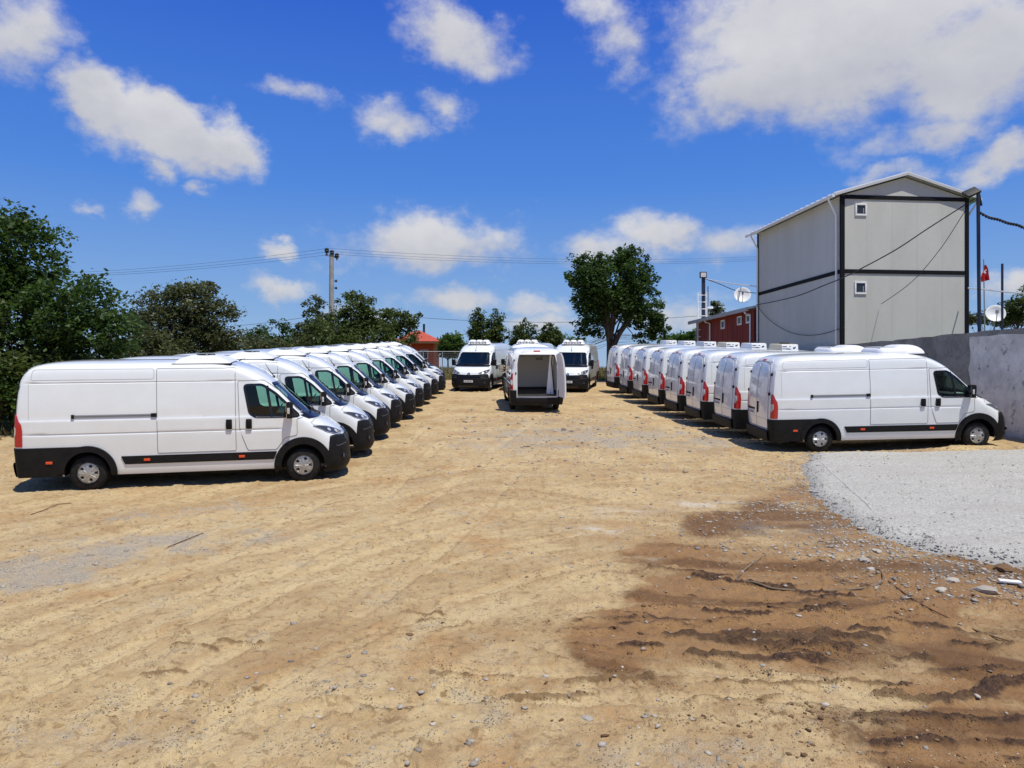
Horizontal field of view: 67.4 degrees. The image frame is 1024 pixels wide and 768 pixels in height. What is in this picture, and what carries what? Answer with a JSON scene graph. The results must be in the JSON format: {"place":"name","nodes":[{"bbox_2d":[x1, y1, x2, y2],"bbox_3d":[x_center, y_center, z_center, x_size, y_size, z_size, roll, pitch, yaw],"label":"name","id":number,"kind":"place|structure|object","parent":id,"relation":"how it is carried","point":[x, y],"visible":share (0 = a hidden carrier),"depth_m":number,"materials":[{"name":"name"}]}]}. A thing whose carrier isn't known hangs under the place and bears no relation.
{"place":"outdoors","nodes":[
{"label":"outdoors","id":0,"kind":"place"},
{"bbox_2d":[397,324,438,366],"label":"orange house","id":1,"kind":"structure","parent":0,"point":[426,342],"depth_m":79.00,"materials":[{"name":"red tile"}]},
{"bbox_2d":[420,350,427,358],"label":"window","id":2,"kind":"structure","parent":1,"relation":"in","point":[425,355],"depth_m":78.93,"materials":[{"name":"white"}]},
{"bbox_2d":[0,349,1023,767],"bbox_3d":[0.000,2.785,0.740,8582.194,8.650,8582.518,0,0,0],"label":"ground","id":3,"kind":"structure","parent":0,"point":[308,537],"depth_m":8.33,"materials":[{"name":"beige soil"}]},
{"bbox_2d":[0,294,70,430],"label":"leafy bush","id":4,"kind":"object","parent":3,"relation":"on","point":[7,355],"visible":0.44,"depth_m":23.15,"materials":[{"name":"green plant"}]},
{"bbox_2d":[30,503,68,514],"bbox_3d":[-8.044,2.160,13.337,0.136,0.071,0.896,0,0,12],"label":"twig","id":5,"kind":"object","parent":3,"relation":"on","point":[49,507],"visible":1,"depth_m":13.40,"materials":[{"name":"brown wood"}]},
{"bbox_2d":[0,197,147,425],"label":"broadleaf tree","id":6,"kind":"object","parent":3,"relation":"on","point":[30,292],"visible":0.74,"depth_m":24.05,"materials":[{"name":"green plant"}]},
{"bbox_2d":[84,312,183,359],"bbox_3d":[-18.367,-1.451,36.916,6.010,4.133,3.246,0,0,0],"label":"leafy bush","id":7,"kind":"object","parent":3,"relation":"on","point":[147,342],"visible":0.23,"depth_m":36.81,"materials":[{"name":"green plant"}]},
{"bbox_2d":[13,354,350,489],"bbox_3d":[-6.683,0.677,16.223,6.391,2.630,2.481,-1,4,-13],"label":"panel van","id":8,"kind":"object","parent":3,"relation":"on","point":[89,424],"visible":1,"depth_m":15.18,"materials":[{"name":"white metal"}]},
{"bbox_2d":[113,276,252,355],"bbox_3d":[-17.072,-2.622,39.907,6.139,6.087,5.538,0,0,20],"label":"round tree","id":9,"kind":"object","parent":3,"relation":"on","point":[213,334],"visible":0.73,"depth_m":39.25,"materials":[{"name":"green plant"}]},
{"bbox_2d":[168,533,202,546],"bbox_3d":[-4.809,2.295,11.312,0.039,0.060,0.795,0,0,14],"label":"twig","id":10,"kind":"object","parent":3,"relation":"on","point":[184,540],"visible":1,"depth_m":11.28,"materials":[{"name":"brown"}]},
{"bbox_2d":[121,351,374,450],"bbox_3d":[-6.651,0.497,18.960,6.391,2.630,2.481,-1,4,-13],"label":"panel van","id":11,"kind":"object","parent":3,"relation":"on","point":[355,421],"visible":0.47,"depth_m":18.50,"materials":[{"name":"white metal"}]},
{"bbox_2d":[231,334,310,349],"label":"hedge","id":12,"kind":"object","parent":3,"relation":"on","point":[266,344],"visible":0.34,"depth_m":57.05,"materials":[{"name":"green plant"}]},
{"bbox_2d":[240,318,301,349],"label":"distant tree","id":13,"kind":"object","parent":3,"relation":"on","point":[265,331],"visible":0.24,"depth_m":83.85,"materials":[{"name":"green plant"}]},
{"bbox_2d":[177,348,390,434],"bbox_3d":[-6.712,0.301,21.934,6.391,2.630,2.481,-1,4,-14],"label":"panel van","id":14,"kind":"object","parent":3,"relation":"on","point":[375,409],"visible":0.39,"depth_m":21.48,"materials":[{"name":"white metal"}]},
{"bbox_2d":[212,347,402,422],"bbox_3d":[-6.760,0.116,24.742,6.391,2.630,2.481,-1,4,-14],"label":"panel van","id":15,"kind":"object","parent":3,"relation":"on","point":[382,394],"visible":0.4,"depth_m":24.28,"materials":[{"name":"white metal"}]},
{"bbox_2d":[288,294,340,345],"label":"bushy tree","id":16,"kind":"object","parent":3,"relation":"on","point":[319,301],"visible":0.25,"depth_m":59.74,"materials":[{"name":"green plant"}]},
{"bbox_2d":[324,248,339,313],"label":"utility pole","id":17,"kind":"object","parent":3,"relation":"on","point":[331,276],"visible":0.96,"depth_m":69.83,"materials":[{"name":"concrete"}]},
{"bbox_2d":[71,249,319,272],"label":"power line","id":18,"kind":"object","parent":17,"relation":"attached to","point":[200,263],"visible":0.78,"depth_m":76.23,"materials":[{"name":"grey"}]},
{"bbox_2d":[69,254,329,276],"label":"power line","id":19,"kind":"object","parent":17,"relation":"attached to","point":[214,267],"visible":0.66,"depth_m":75.76,"materials":[{"name":"grey"}]},
{"bbox_2d":[78,251,329,274],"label":"power line","id":20,"kind":"object","parent":17,"relation":"attached to","point":[209,265],"visible":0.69,"depth_m":75.86,"materials":[{"name":"grey"}]},
{"bbox_2d":[328,248,737,259],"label":"power line","id":21,"kind":"object","parent":17,"relation":"attached to","point":[528,258],"visible":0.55,"depth_m":76.61,"materials":[{"name":"grey"}]},
{"bbox_2d":[343,252,742,261],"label":"power line","id":22,"kind":"object","parent":17,"relation":"attached to","point":[511,260],"visible":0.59,"depth_m":76.80,"materials":[{"name":"grey"}]},
{"bbox_2d":[339,254,755,263],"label":"power line","id":23,"kind":"object","parent":17,"relation":"attached to","point":[537,263],"visible":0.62,"depth_m":76.51,"materials":[{"name":"grey"}]},
{"bbox_2d":[420,316,692,321],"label":"power line","id":24,"kind":"object","parent":17,"relation":"attached to","point":[502,321],"visible":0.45,"depth_m":67.16,"materials":[{"name":"grey"}]},
{"bbox_2d":[252,346,415,414],"bbox_3d":[-6.628,-0.046,27.207,6.391,2.630,2.481,-1,4,-13],"label":"panel van","id":25,"kind":"object","parent":3,"relation":"on","point":[404,394],"visible":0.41,"depth_m":26.73,"materials":[{"name":"white metal"}]},
{"bbox_2d":[272,344,424,406],"bbox_3d":[-6.630,-0.225,29.931,6.391,2.630,2.481,-1,4,-13],"label":"panel van","id":26,"kind":"object","parent":3,"relation":"on","point":[414,387],"visible":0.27,"depth_m":29.49,"materials":[{"name":"white metal"}]},
{"bbox_2d":[298,289,422,345],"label":"bushy tree","id":27,"kind":"object","parent":3,"relation":"on","point":[360,325],"visible":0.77,"depth_m":55.15,"materials":[{"name":"green plant"}]},
{"bbox_2d":[300,343,431,399],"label":"panel van","id":28,"kind":"object","parent":3,"relation":"on","point":[421,381],"visible":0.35,"depth_m":32.46,"materials":[{"name":"white metal"}]},
{"bbox_2d":[317,343,438,394],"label":"panel van","id":29,"kind":"object","parent":3,"relation":"on","point":[424,374],"visible":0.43,"depth_m":35.41,"materials":[{"name":"white metal"}]},
{"bbox_2d":[334,342,445,389],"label":"panel van","id":30,"kind":"object","parent":3,"relation":"on","point":[435,373],"visible":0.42,"depth_m":38.28,"materials":[{"name":"white metal"}]},
{"bbox_2d":[352,341,445,383],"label":"panel van","id":31,"kind":"object","parent":3,"relation":"on","point":[426,361],"visible":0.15,"depth_m":41.14,"materials":[{"name":"white metal"}]},
{"bbox_2d":[412,351,459,370],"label":"wire fence","id":32,"kind":"object","parent":3,"relation":"on","point":[429,353],"visible":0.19,"depth_m":55.00,"materials":[{"name":"grey metal"}]},
{"bbox_2d":[435,330,467,366],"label":"leafy bush","id":33,"kind":"object","parent":3,"relation":"on","point":[451,342],"visible":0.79,"depth_m":71.52,"materials":[{"name":"green plant"}]},
{"bbox_2d":[464,307,490,340],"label":"young tree","id":34,"kind":"object","parent":3,"relation":"on","point":[477,324],"visible":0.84,"depth_m":65.75,"materials":[{"name":"green plant"}]},
{"bbox_2d":[452,340,509,390],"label":"panel van","id":35,"kind":"object","parent":3,"relation":"on","point":[477,363],"visible":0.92,"depth_m":41.28,"materials":[{"name":"white metal"}]},
{"bbox_2d":[483,308,509,342],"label":"young tree","id":36,"kind":"object","parent":3,"relation":"on","point":[495,327],"visible":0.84,"depth_m":66.63,"materials":[{"name":"green plant"}]},
{"bbox_2d":[0,469,1021,767],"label":"dirt crumbs","id":37,"kind":"object","parent":3,"relation":"on","point":[498,673],"visible":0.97,"depth_m":6.34,"materials":[{"name":"brown soil"}]},
{"bbox_2d":[0,401,1023,767],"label":"scattered stones","id":38,"kind":"object","parent":3,"relation":"on","point":[474,761],"visible":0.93,"depth_m":9.62,"materials":[{"name":"grey stone"}]},
{"bbox_2d":[508,317,542,345],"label":"young tree","id":39,"kind":"object","parent":3,"relation":"on","point":[520,333],"visible":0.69,"depth_m":67.69,"materials":[{"name":"green plant"}]},
{"bbox_2d":[501,340,553,384],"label":"panel van","id":40,"kind":"object","parent":3,"relation":"on","point":[528,342],"visible":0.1,"depth_m":42.48,"materials":[{"name":"white metal"}]},
{"bbox_2d":[499,343,565,408],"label":"panel van","id":41,"kind":"object","parent":3,"relation":"on","point":[534,373],"visible":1,"depth_m":30.29,"materials":[{"name":"white metal"}]},
{"bbox_2d":[536,322,563,346],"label":"young tree","id":42,"kind":"object","parent":3,"relation":"on","point":[550,336],"visible":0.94,"depth_m":68.65,"materials":[{"name":"green plant"}]},
{"bbox_2d":[556,340,598,391],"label":"panel van","id":43,"kind":"object","parent":3,"relation":"on","point":[581,360],"visible":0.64,"depth_m":41.08,"materials":[{"name":"white metal"}]},
{"bbox_2d":[581,715,593,720],"bbox_3d":[0.602,2.662,6.112,0.105,0.039,0.077,0,0,40],"label":"stone","id":44,"kind":"object","parent":3,"relation":"on","point":[587,717],"visible":1,"depth_m":6.09,"materials":[{"name":"white stone"}]},
{"bbox_2d":[563,243,671,380],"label":"spreading tree","id":45,"kind":"object","parent":3,"relation":"on","point":[601,298],"visible":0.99,"depth_m":47.48,"materials":[{"name":"green plant"}]},
{"bbox_2d":[553,331,687,347],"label":"leafy bush","id":46,"kind":"object","parent":3,"relation":"on","point":[576,339],"visible":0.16,"depth_m":69.91,"materials":[{"name":"green plant"}]},
{"bbox_2d":[606,339,676,387],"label":"panel van","id":47,"kind":"object","parent":3,"relation":"on","point":[613,364],"visible":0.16,"depth_m":39.03,"materials":[{"name":"white metal"}]},
{"bbox_2d":[618,340,695,392],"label":"panel van","id":48,"kind":"object","parent":3,"relation":"on","point":[628,354],"visible":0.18,"depth_m":36.06,"materials":[{"name":"white metal"}]},
{"bbox_2d":[632,340,716,397],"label":"panel van","id":49,"kind":"object","parent":3,"relation":"on","point":[641,367],"visible":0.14,"depth_m":33.08,"materials":[{"name":"white metal"}]},
{"bbox_2d":[658,328,695,343],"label":"leafy bush","id":50,"kind":"object","parent":3,"relation":"on","point":[691,336],"visible":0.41,"depth_m":61.73,"materials":[{"name":"green plant"}]},
{"bbox_2d":[647,341,739,403],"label":"panel van","id":51,"kind":"object","parent":3,"relation":"on","point":[659,359],"visible":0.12,"depth_m":30.31,"materials":[{"name":"white metal"}]},
{"bbox_2d":[697,272,712,340],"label":"lamp mast","id":52,"kind":"object","parent":3,"relation":"on","point":[703,275],"visible":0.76,"depth_m":49.90,"materials":[{"name":"white"}]},
{"bbox_2d":[706,279,752,292],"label":"cable","id":53,"kind":"object","parent":52,"relation":"attached to","point":[728,287],"visible":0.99,"depth_m":46.19,"materials":[{"name":"black plastic"}]},
{"bbox_2d":[708,279,755,286],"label":"cable","id":54,"kind":"object","parent":52,"relation":"attached to","point":[733,283],"visible":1,"depth_m":45.82,"materials":[{"name":"white plastic"}]},
{"bbox_2d":[705,300,725,316],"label":"young tree","id":55,"kind":"object","parent":3,"relation":"on","point":[716,309],"visible":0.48,"depth_m":55.91,"materials":[{"name":"green plant"}]},
{"bbox_2d":[664,342,767,410],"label":"panel van","id":56,"kind":"object","parent":3,"relation":"on","point":[678,361],"visible":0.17,"depth_m":27.61,"materials":[{"name":"white metal"}]},
{"bbox_2d":[688,305,755,346],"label":"red cabin","id":57,"kind":"object","parent":3,"relation":"on","point":[738,325],"visible":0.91,"depth_m":44.75,"materials":[{"name":"red"}]},
{"bbox_2d":[721,320,724,328],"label":"window","id":58,"kind":"structure","parent":57,"relation":"in","point":[722,321],"depth_m":45.97,"materials":[{"name":"white"}]},
{"bbox_2d":[737,316,741,325],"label":"window","id":59,"kind":"structure","parent":57,"relation":"in","point":[739,319],"depth_m":43.54,"materials":[{"name":"white"}]},
{"bbox_2d":[734,287,750,302],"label":"satellite dish","id":60,"kind":"object","parent":57,"relation":"on","point":[743,296],"visible":0.99,"depth_m":44.45,"materials":[{"name":"white metal"}]},
{"bbox_2d":[431,556,1019,766],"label":"mud clods","id":61,"kind":"object","parent":3,"relation":"on","point":[820,718],"visible":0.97,"depth_m":6.13,"materials":[{"name":"brown soil"}]},
{"bbox_2d":[684,343,805,418],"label":"panel van","id":62,"kind":"object","parent":3,"relation":"on","point":[700,381],"visible":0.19,"depth_m":25.00,"materials":[{"name":"white metal"}]},
{"bbox_2d":[712,345,863,428],"bbox_3d":[9.449,0.175,23.220,6.412,2.702,2.481,0,4,-3],"label":"panel van","id":63,"kind":"object","parent":3,"relation":"on","point":[731,387],"visible":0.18,"depth_m":22.46,"materials":[{"name":"white metal"}]},
{"bbox_2d":[735,554,884,591],"bbox_3d":[3.734,2.393,9.593,1.630,0.118,1.453,0,0,28],"label":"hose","id":64,"kind":"object","parent":3,"relation":"on","point":[783,589],"visible":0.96,"depth_m":9.22,"materials":[{"name":"black rubber"}]},
{"bbox_2d":[671,500,1023,604],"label":"rubble stones","id":65,"kind":"object","parent":3,"relation":"on","point":[896,557],"visible":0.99,"depth_m":10.50,"materials":[{"name":"grey stone"}]},
{"bbox_2d":[745,172,981,349],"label":"prefab building","id":66,"kind":"structure","parent":3,"relation":"on","point":[836,235],"depth_m":33.22,"materials":[{"name":"grey metal"}]},
{"bbox_2d":[757,306,843,335],"bbox_3d":[13.549,-3.198,36.845,0.148,1.982,8.567,0,0,-7],"label":"cable","id":67,"kind":"object","parent":66,"relation":"attached to","point":[794,333],"visible":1,"depth_m":36.86,"materials":[{"name":"black plastic"}]},
{"bbox_2d":[854,282,866,293],"bbox_3d":[14.915,-4.110,32.858,0.540,0.540,0.048,0,0,-6],"label":"window","id":68,"kind":"structure","parent":66,"relation":"in","point":[859,287],"depth_m":32.86,"materials":[{"name":"white plastic"}]},
{"bbox_2d":[855,203,866,215],"bbox_3d":[14.935,-7.460,32.861,0.520,0.520,0.048,0,0,-6],"label":"window","id":69,"kind":"structure","parent":66,"relation":"in","point":[860,209],"depth_m":32.86,"materials":[{"name":"white plastic"}]},
{"bbox_2d":[757,197,975,304],"bbox_3d":[13.740,-5.329,34.049,2.355,2.711,14.146,0,0,-14],"label":"cable","id":70,"kind":"object","parent":66,"relation":"attached to","point":[877,259],"visible":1,"depth_m":29.32,"materials":[{"name":"black plastic"}]},
{"bbox_2d":[968,287,1023,293],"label":"cable","id":71,"kind":"object","parent":66,"relation":"attached to","point":[997,290],"visible":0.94,"depth_m":30.16,"materials":[{"name":"white plastic"}]},
{"bbox_2d":[858,557,869,562],"bbox_3d":[4.731,2.369,10.313,0.158,0.079,0.192,0,0,4],"label":"stone","id":72,"kind":"object","parent":3,"relation":"on","point":[864,559],"visible":0.97,"depth_m":10.26,"materials":[{"name":"grey stone"}]},
{"bbox_2d":[708,446,1023,609],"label":"gravel stones","id":73,"kind":"object","parent":3,"relation":"on","point":[908,545],"visible":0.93,"depth_m":12.06,"materials":[{"name":"grey gravel"}]},
{"bbox_2d":[866,567,874,570],"bbox_3d":[4.646,2.397,9.924,0.110,0.058,0.143,0,0,-39],"label":"stone","id":74,"kind":"object","parent":3,"relation":"on","point":[870,568],"visible":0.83,"depth_m":9.90,"materials":[{"name":"grey stone"}]},
{"bbox_2d":[746,344,1006,451],"bbox_3d":[9.720,0.306,20.631,6.412,2.702,2.481,-1,4,0],"label":"panel van","id":75,"kind":"object","parent":3,"relation":"on","point":[818,402],"visible":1,"depth_m":19.65,"materials":[{"name":"white metal"}]},
{"bbox_2d":[872,548,881,552],"bbox_3d":[5.100,2.335,10.731,0.121,0.062,0.175,0,0,1],"label":"stone","id":76,"kind":"object","parent":3,"relation":"on","point":[876,550],"visible":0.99,"depth_m":10.67,"materials":[{"name":"grey stone"}]},
{"bbox_2d":[802,449,1023,567],"bbox_3d":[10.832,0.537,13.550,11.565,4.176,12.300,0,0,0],"label":"gravel bed","id":77,"kind":"object","parent":3,"relation":"on","point":[1007,504],"visible":0.96,"depth_m":13.91,"materials":[{"name":"grey gravel"}]},
{"bbox_2d":[819,460,871,508],"bbox_3d":[6.536,1.914,15.214,0.049,0.332,5.050,0,0,12],"label":"string line","id":78,"kind":"object","parent":77,"relation":"on","point":[848,486],"visible":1,"depth_m":14.38,"materials":[{"name":"white fabric"}]},
{"bbox_2d":[827,328,1023,438],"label":"retaining wall","id":79,"kind":"structure","parent":3,"relation":"on","point":[989,364],"depth_m":22.73,"materials":[{"name":"concrete"}]},
{"bbox_2d":[935,587,946,591],"bbox_3d":[5.087,2.441,9.116,0.156,0.063,0.117,0,0,-39],"label":"stone","id":80,"kind":"object","parent":3,"relation":"on","point":[943,589],"visible":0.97,"depth_m":9.08,"materials":[{"name":"white stone"}]},
{"bbox_2d":[888,580,1008,640],"bbox_3d":[4.708,2.496,8.530,0.217,0.157,1.855,0,0,-11],"label":"cable","id":81,"kind":"object","parent":3,"relation":"on","point":[942,614],"visible":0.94,"depth_m":8.41,"materials":[{"name":"brown plastic"}]},
{"bbox_2d":[945,577,959,582],"bbox_3d":[5.431,2.426,9.454,0.201,0.085,0.165,0,0,-40],"label":"stone","id":82,"kind":"object","parent":3,"relation":"on","point":[952,580],"visible":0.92,"depth_m":9.40,"materials":[{"name":"grey stone"}]},
{"bbox_2d":[962,187,981,331],"bbox_3d":[16.460,-4.322,27.390,0.724,5.486,0.344,0,0,0],"label":"lamp pole","id":83,"kind":"object","parent":3,"relation":"on","point":[970,192],"visible":0.96,"depth_m":27.45,"materials":[{"name":"black metal"}]},
{"bbox_2d":[882,200,975,303],"bbox_3d":[16.069,-5.012,30.161,0.334,3.194,5.449,0,0,-9],"label":"cable","id":84,"kind":"object","parent":83,"relation":"attached to","point":[935,255],"visible":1,"depth_m":29.10,"materials":[{"name":"black plastic"}]},
{"bbox_2d":[980,212,1023,229],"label":"cable","id":85,"kind":"object","parent":83,"relation":"attached to","point":[1003,221],"visible":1,"depth_m":26.74,"materials":[{"name":"black plastic"}]},
{"bbox_2d":[973,585,998,594],"bbox_3d":[5.585,2.434,9.056,0.203,0.101,0.262,0,0,-17],"label":"stone","id":86,"kind":"object","parent":3,"relation":"on","point":[986,589],"visible":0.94,"depth_m":8.99,"materials":[{"name":"white stone"}]},
{"bbox_2d":[985,305,1005,329],"bbox_3d":[19.786,-2.407,31.415,0.578,1.665,0.516,0,0,-20],"label":"satellite dish","id":87,"kind":"object","parent":3,"relation":"on","point":[993,313],"visible":0.82,"depth_m":31.49,"materials":[{"name":"white metal"}]},
{"bbox_2d":[969,310,1023,331],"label":"hedge","id":88,"kind":"object","parent":3,"relation":"on","point":[972,319],"visible":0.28,"depth_m":63.51,"materials":[{"name":"green plant"}]},
{"bbox_2d":[1001,264,1003,329],"bbox_3d":[19.469,-3.179,30.500,0.220,3.198,0.220,0,0,0],"label":"pole","id":89,"kind":"object","parent":3,"relation":"on","point":[1002,297],"visible":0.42,"depth_m":30.47,"materials":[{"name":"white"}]},
{"bbox_2d":[993,563,1013,572],"bbox_3d":[6.351,2.380,9.911,0.224,0.114,0.308,0,0,38],"label":"dirt lump","id":90,"kind":"object","parent":3,"relation":"on","point":[1002,567],"visible":0.98,"depth_m":9.84,"materials":[{"name":"brown soil"}]},
{"bbox_2d":[998,578,1021,583],"bbox_3d":[6.038,2.393,9.313,0.240,0.022,0.085,2,6,16],"label":"foam strip","id":91,"kind":"object","parent":3,"relation":"on","point":[1010,581],"visible":1,"depth_m":9.29,"materials":[{"name":"white plastic"}]},
{"bbox_2d":[997,284,1023,328],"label":"broadleaf tree","id":92,"kind":"object","parent":3,"relation":"on","point":[1014,308],"visible":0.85,"depth_m":57.75,"materials":[{"name":"green plant"}]},
{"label":"grass bank","id":93,"kind":"structure","parent":3,"relation":"on","visible":0},
{"bbox_2d":[983,259,984,330],"bbox_3d":[22.146,-3.715,36.000,0.117,4.271,0.070,0,0,0],"label":"flagpole","id":94,"kind":"object","parent":93,"relation":"on","point":[984,296],"visible":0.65,"depth_m":35.98,"materials":[{"name":"grey metal"}]},
{"bbox_2d":[981,265,989,281],"bbox_3d":[22.153,-5.175,35.943,0.360,0.810,0.185,0,0,0],"label":"flag","id":95,"kind":"object","parent":94,"relation":"hanging from","point":[985,274],"visible":0.99,"depth_m":35.95,"materials":[{"name":"red fabric"}]},
{"bbox_2d":[0,0,1023,367],"label":"sky","id":96,"kind":"structure","parent":0,"point":[162,134],"materials":[{"name":"blue"}]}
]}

